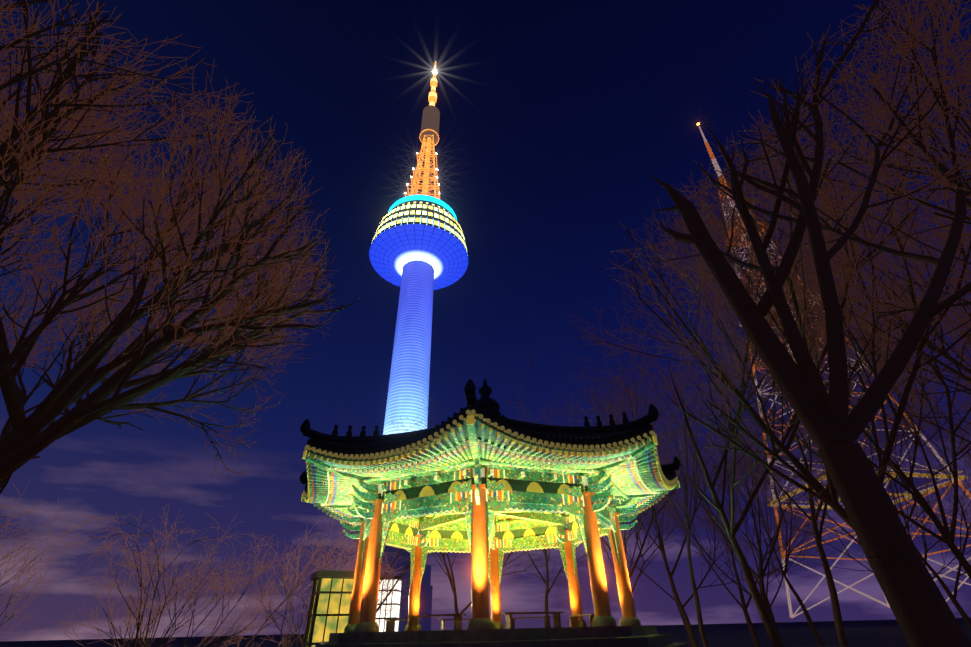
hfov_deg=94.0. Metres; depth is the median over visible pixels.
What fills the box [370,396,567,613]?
tree
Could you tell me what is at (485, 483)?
pavilion
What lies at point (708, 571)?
tree
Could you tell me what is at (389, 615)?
lit building
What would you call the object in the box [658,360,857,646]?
tree
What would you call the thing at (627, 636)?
pavilion platform
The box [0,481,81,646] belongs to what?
tree
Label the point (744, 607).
tree
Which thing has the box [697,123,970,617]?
broadcast lattice tower
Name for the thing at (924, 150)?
tree
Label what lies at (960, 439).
tree
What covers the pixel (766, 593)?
tree
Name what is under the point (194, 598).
low tree
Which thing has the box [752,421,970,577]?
tree
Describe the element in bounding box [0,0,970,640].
sky
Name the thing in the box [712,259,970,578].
tree
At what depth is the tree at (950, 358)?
16.32 m
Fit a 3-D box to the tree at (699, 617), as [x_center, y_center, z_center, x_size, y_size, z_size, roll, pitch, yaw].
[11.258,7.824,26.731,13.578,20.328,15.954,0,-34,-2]
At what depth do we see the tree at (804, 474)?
14.55 m
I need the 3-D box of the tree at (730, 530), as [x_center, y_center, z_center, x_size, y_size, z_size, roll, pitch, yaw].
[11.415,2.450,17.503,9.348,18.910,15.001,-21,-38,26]
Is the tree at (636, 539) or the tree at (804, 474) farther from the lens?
the tree at (636, 539)
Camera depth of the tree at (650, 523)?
30.83 m
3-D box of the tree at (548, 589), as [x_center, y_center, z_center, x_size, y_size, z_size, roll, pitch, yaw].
[5.827,14.675,38.127,13.903,23.938,14.990,0,-34,-2]
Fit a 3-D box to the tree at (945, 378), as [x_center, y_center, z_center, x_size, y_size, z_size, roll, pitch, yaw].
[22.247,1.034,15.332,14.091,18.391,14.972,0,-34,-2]
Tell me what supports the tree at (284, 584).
on the ground
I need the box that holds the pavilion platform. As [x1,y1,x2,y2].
[315,625,687,646]
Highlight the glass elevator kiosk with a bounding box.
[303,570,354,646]
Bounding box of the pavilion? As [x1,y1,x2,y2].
[299,379,680,632]
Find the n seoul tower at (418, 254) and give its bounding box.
[369,61,467,630]
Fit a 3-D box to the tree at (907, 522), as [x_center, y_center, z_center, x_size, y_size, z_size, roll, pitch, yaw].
[23.927,9.680,30.137,13.010,20.548,13.560,17,-38,-25]
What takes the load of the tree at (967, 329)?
on the ground
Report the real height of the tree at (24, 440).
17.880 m
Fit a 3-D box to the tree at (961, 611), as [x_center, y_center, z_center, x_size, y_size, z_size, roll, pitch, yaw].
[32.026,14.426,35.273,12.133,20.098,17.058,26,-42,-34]
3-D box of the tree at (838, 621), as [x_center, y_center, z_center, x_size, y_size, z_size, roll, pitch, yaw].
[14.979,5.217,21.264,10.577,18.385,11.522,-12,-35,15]
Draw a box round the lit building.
[375,576,402,631]
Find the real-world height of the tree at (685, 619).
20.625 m
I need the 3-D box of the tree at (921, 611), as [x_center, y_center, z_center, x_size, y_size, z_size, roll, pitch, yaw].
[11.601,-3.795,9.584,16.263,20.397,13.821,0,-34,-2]
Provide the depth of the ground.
103.32 m
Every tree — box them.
[0,0,358,493]
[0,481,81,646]
[41,503,379,646]
[66,537,267,646]
[227,517,410,646]
[337,413,432,612]
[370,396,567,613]
[503,351,627,627]
[503,354,729,613]
[542,363,762,646]
[556,281,755,646]
[577,415,803,644]
[578,54,970,529]
[600,429,702,593]
[603,175,913,646]
[609,0,970,646]
[650,388,822,646]
[654,267,938,646]
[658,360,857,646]
[658,396,830,645]
[659,431,848,638]
[709,347,937,545]
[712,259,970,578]
[747,375,970,628]
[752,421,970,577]
[779,79,970,381]
[806,0,970,381]
[845,162,970,455]
[846,267,970,443]
[909,404,970,487]
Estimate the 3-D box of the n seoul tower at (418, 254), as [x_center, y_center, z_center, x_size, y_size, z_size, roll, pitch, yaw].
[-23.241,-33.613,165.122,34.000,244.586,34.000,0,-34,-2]
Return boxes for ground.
[0,618,970,646]
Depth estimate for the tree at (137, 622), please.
30.50 m
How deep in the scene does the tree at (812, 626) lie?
38.95 m

